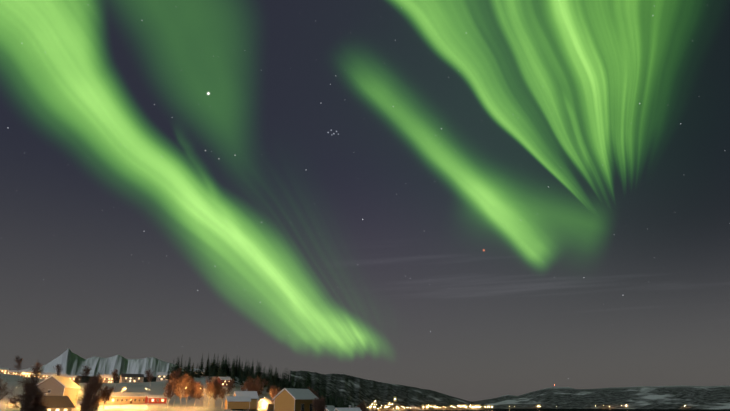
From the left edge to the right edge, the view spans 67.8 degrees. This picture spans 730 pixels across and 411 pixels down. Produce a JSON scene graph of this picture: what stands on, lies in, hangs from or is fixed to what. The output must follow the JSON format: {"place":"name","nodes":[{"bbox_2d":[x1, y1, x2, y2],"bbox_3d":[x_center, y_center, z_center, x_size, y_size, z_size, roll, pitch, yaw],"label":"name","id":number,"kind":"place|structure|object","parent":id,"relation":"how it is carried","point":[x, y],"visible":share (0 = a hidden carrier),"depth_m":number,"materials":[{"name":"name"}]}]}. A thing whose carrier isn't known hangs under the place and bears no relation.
{"place":"outdoors","nodes":[
{"label":"outdoors","id":0,"kind":"place"},
{"bbox_2d":[25,372,156,382],"bbox_3d":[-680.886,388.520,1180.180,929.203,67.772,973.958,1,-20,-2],"label":"houses","id":1,"kind":"structure","parent":0,"point":[83,379],"depth_m":1071.60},
{"bbox_2d":[18,348,182,376],"bbox_3d":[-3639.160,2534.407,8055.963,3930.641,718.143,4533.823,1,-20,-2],"label":"mountain terrain","id":2,"kind":"structure","parent":0,"point":[70,362],"depth_m":7417.67,"materials":[{"name":"grey stone"}]},
{"bbox_2d":[0,373,278,410],"bbox_3d":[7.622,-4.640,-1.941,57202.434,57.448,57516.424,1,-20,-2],"label":"snow ground","id":3,"kind":"structure","parent":0,"point":[156,388],"depth_m":327.55,"materials":[{"name":"white snow"}]},
{"bbox_2d":[0,368,8,373],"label":"house terrace","id":4,"kind":"structure","parent":3,"relation":"on","point":[4,370],"depth_m":576.50,"materials":[{"name":"white"}]},
{"bbox_2d":[0,376,14,398],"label":"tree","id":5,"kind":"object","parent":3,"relation":"on","point":[3,387],"visible":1,"depth_m":204.91,"materials":[{"name":"brown plant"}]},
{"bbox_2d":[8,370,24,375],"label":"house terrace","id":6,"kind":"structure","parent":3,"relation":"on","point":[13,372],"depth_m":652.85,"materials":[{"name":"white"}]},
{"bbox_2d":[13,355,24,374],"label":"tree","id":7,"kind":"object","parent":3,"relation":"on","point":[18,359],"visible":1,"depth_m":434.97,"materials":[{"name":"brown plant"}]},
{"bbox_2d":[5,370,48,410],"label":"tree","id":8,"kind":"object","parent":3,"relation":"on","point":[33,395],"visible":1,"depth_m":87.75,"materials":[{"name":"brown plant"}]},
{"bbox_2d":[31,362,44,379],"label":"tree","id":9,"kind":"object","parent":3,"relation":"on","point":[37,368],"visible":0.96,"depth_m":351.42,"materials":[{"name":"brown plant"}]},
{"bbox_2d":[21,373,67,378],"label":"house terrace","id":10,"kind":"structure","parent":3,"relation":"on","point":[47,375],"depth_m":567.50,"materials":[{"name":"white"}]},
{"bbox_2d":[39,393,74,410],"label":"grey house","id":11,"kind":"structure","parent":3,"relation":"on","point":[59,403],"depth_m":160.32,"materials":[{"name":"stone"}]},
{"bbox_2d":[36,375,80,407],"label":"house","id":12,"kind":"structure","parent":3,"relation":"on","point":[51,385],"depth_m":218.95,"materials":[{"name":"white"}]},
{"bbox_2d":[53,364,63,375],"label":"tree","id":13,"kind":"object","parent":3,"relation":"on","point":[58,370],"visible":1,"depth_m":440.78,"materials":[{"name":"brown plant"}]},
{"bbox_2d":[56,375,76,380],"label":"house terrace","id":14,"kind":"structure","parent":3,"relation":"on","point":[71,377],"depth_m":488.54,"materials":[{"name":"white"}]},
{"bbox_2d":[73,375,80,385],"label":"road tree","id":15,"kind":"object","parent":3,"relation":"on","point":[77,380],"visible":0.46,"depth_m":310.02,"materials":[{"name":"brown plant"}]},
{"bbox_2d":[79,365,91,382],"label":"tree","id":16,"kind":"object","parent":3,"relation":"on","point":[87,373],"visible":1,"depth_m":411.52,"materials":[{"name":"brown plant"}]},
{"bbox_2d":[75,375,104,410],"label":"tree","id":17,"kind":"object","parent":3,"relation":"on","point":[87,404],"visible":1,"depth_m":125.87,"materials":[{"name":"brown plant"}]},
{"bbox_2d":[89,372,107,409],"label":"tree","id":18,"kind":"object","parent":3,"relation":"on","point":[98,396],"visible":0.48,"depth_m":137.40,"materials":[{"name":"brown plant"}]},
{"bbox_2d":[99,375,113,382],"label":"house","id":19,"kind":"structure","parent":3,"relation":"on","point":[109,378],"depth_m":455.68,"materials":[{"name":"white"}]},
{"bbox_2d":[100,386,115,408],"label":"road tree","id":20,"kind":"object","parent":3,"relation":"on","point":[106,395],"visible":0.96,"depth_m":213.78,"materials":[{"name":"plant"}]},
{"bbox_2d":[111,369,119,386],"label":"tree","id":21,"kind":"object","parent":3,"relation":"on","point":[115,375],"visible":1,"depth_m":383.12,"materials":[{"name":"brown plant"}]},
{"bbox_2d":[96,392,149,405],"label":"school building","id":22,"kind":"structure","parent":3,"relation":"on","point":[131,398],"depth_m":282.04,"materials":[{"name":"orange"}]},
{"bbox_2d":[119,374,143,382],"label":"house","id":23,"kind":"structure","parent":3,"relation":"on","point":[131,378],"depth_m":453.60,"materials":[{"name":"stone"}]},
{"bbox_2d":[145,369,153,381],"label":"tree","id":24,"kind":"object","parent":3,"relation":"on","point":[147,373],"visible":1,"depth_m":397.87,"materials":[{"name":"brown plant"}]},
{"bbox_2d":[145,395,166,403],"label":"house","id":25,"kind":"structure","parent":3,"relation":"on","point":[156,399],"depth_m":290.77,"materials":[{"name":"white"}]},
{"bbox_2d":[156,372,170,381],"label":"house","id":26,"kind":"structure","parent":3,"relation":"on","point":[161,376],"depth_m":461.58,"materials":[{"name":"white"}]},
{"bbox_2d":[163,371,179,407],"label":"birch","id":27,"kind":"object","parent":3,"relation":"on","point":[170,388],"visible":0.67,"depth_m":237.17,"materials":[{"name":"brown plant"}]},
{"bbox_2d":[173,368,181,376],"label":"tree","id":28,"kind":"object","parent":3,"relation":"on","point":[178,371],"visible":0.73,"depth_m":414.82,"materials":[{"name":"brown plant"}]},
{"bbox_2d":[173,372,192,406],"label":"birch","id":29,"kind":"object","parent":3,"relation":"on","point":[184,384],"visible":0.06,"depth_m":245.41,"materials":[{"name":"brown plant"}]},
{"bbox_2d":[173,373,193,407],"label":"birch","id":30,"kind":"object","parent":3,"relation":"on","point":[181,385],"visible":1,"depth_m":235.77,"materials":[{"name":"orange plant"}]},
{"bbox_2d":[183,377,199,405],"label":"birch","id":31,"kind":"object","parent":3,"relation":"on","point":[193,390],"visible":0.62,"depth_m":243.10,"materials":[{"name":"brown plant"}]},
{"bbox_2d":[193,381,203,406],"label":"birch","id":32,"kind":"object","parent":3,"relation":"on","point":[200,392],"visible":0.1,"depth_m":263.03,"materials":[{"name":"brown plant"}]},
{"bbox_2d":[194,381,205,404],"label":"birch","id":33,"kind":"object","parent":3,"relation":"on","point":[198,393],"visible":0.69,"depth_m":257.73,"materials":[{"name":"orange plant"}]},
{"bbox_2d":[204,376,218,406],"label":"birch","id":34,"kind":"object","parent":3,"relation":"on","point":[210,389],"visible":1,"depth_m":260.11,"materials":[{"name":"brown plant"}]},
{"bbox_2d":[211,377,222,406],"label":"birch","id":35,"kind":"object","parent":3,"relation":"on","point":[215,396],"visible":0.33,"depth_m":268.00,"materials":[{"name":"brown plant"}]},
{"bbox_2d":[214,380,226,407],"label":"birch","id":36,"kind":"object","parent":3,"relation":"on","point":[221,392],"visible":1,"depth_m":262.41,"materials":[{"name":"brown plant"}]},
{"bbox_2d":[218,377,231,387],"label":"house","id":37,"kind":"structure","parent":3,"relation":"on","point":[224,380],"depth_m":411.21,"materials":[{"name":"white"}]},
{"bbox_2d":[223,379,235,395],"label":"tree","id":38,"kind":"object","parent":3,"relation":"on","point":[231,382],"visible":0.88,"depth_m":335.08,"materials":[{"name":"brown plant"}]},
{"bbox_2d":[224,396,250,410],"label":"house","id":39,"kind":"structure","parent":3,"relation":"on","point":[240,403],"depth_m":222.64,"materials":[{"name":"brown wood"}]},
{"bbox_2d":[233,390,258,410],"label":"house","id":40,"kind":"structure","parent":3,"relation":"on","point":[254,397],"depth_m":236.11,"materials":[{"name":"white"}]},
{"bbox_2d":[239,375,257,390],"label":"birch","id":41,"kind":"object","parent":3,"relation":"on","point":[244,386],"visible":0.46,"depth_m":293.71,"materials":[{"name":"brown plant"}]},
{"bbox_2d":[243,379,260,390],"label":"birch","id":42,"kind":"object","parent":3,"relation":"on","point":[250,385],"visible":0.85,"depth_m":258.73,"materials":[{"name":"brown plant"}]},
{"bbox_2d":[254,376,267,409],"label":"birch","id":43,"kind":"object","parent":3,"relation":"on","point":[259,385],"visible":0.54,"depth_m":268.76,"materials":[{"name":"brown plant"}]},
{"bbox_2d":[258,398,273,410],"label":"house","id":44,"kind":"structure","parent":3,"relation":"on","point":[267,405],"depth_m":278.35,"materials":[{"name":"white"}]},
{"bbox_2d":[166,354,385,410],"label":"spruce forest","id":45,"kind":"object","parent":3,"relation":"on","point":[232,372],"visible":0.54,"depth_m":480.23,"materials":[{"name":"green plant"}]},
{"bbox_2d":[269,384,283,402],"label":"birch","id":46,"kind":"object","parent":3,"relation":"on","point":[273,391],"visible":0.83,"depth_m":283.04,"materials":[{"name":"brown plant"}]},
{"bbox_2d":[273,388,317,410],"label":"house","id":47,"kind":"structure","parent":3,"relation":"on","point":[288,399],"depth_m":181.75,"materials":[{"name":"brown"}]},
{"bbox_2d":[311,396,327,410],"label":"tree","id":48,"kind":"object","parent":3,"relation":"on","point":[318,404],"visible":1,"depth_m":156.53,"materials":[{"name":"brown plant"}]},
{"bbox_2d":[324,405,334,410],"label":"house","id":49,"kind":"structure","parent":3,"relation":"on","point":[331,408],"depth_m":178.88,"materials":[{"name":"white"}]},
{"bbox_2d":[334,406,361,410],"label":"house","id":50,"kind":"structure","parent":3,"relation":"on","point":[347,409],"depth_m":174.00,"materials":[{"name":"white"}]},
{"bbox_2d":[357,402,367,410],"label":"tree","id":51,"kind":"object","parent":3,"relation":"on","point":[363,407],"visible":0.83,"depth_m":211.58,"materials":[{"name":"brown plant"}]},
{"bbox_2d":[0,0,729,401],"label":"sky","id":52,"kind":"structure","parent":0,"point":[469,200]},
{"bbox_2d":[290,370,497,410],"bbox_3d":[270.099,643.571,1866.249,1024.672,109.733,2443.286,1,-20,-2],"label":"hill","id":53,"kind":"structure","parent":0,"point":[388,397],"depth_m":1558.91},
{"bbox_2d":[427,408,729,410],"bbox_3d":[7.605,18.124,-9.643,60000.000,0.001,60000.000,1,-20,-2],"label":"fjord water","id":54,"kind":"structure","parent":0,"point":[516,409],"depth_m":1609.95,"materials":[{"name":"black liquid"}]},
{"bbox_2d":[473,385,729,409],"bbox_3d":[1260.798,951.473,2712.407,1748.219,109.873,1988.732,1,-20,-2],"label":"shore hill","id":55,"kind":"structure","parent":0,"point":[678,397],"depth_m":2361.42,"materials":[{"name":"grey snow"}]},
{"bbox_2d":[366,401,626,410],"bbox_3d":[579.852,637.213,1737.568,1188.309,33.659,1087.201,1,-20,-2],"label":"town lights","id":56,"kind":"object","parent":55,"relation":"on","point":[435,407],"visible":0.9,"depth_m":1562.88,"materials":[{"name":"yellow metal"}]}
]}

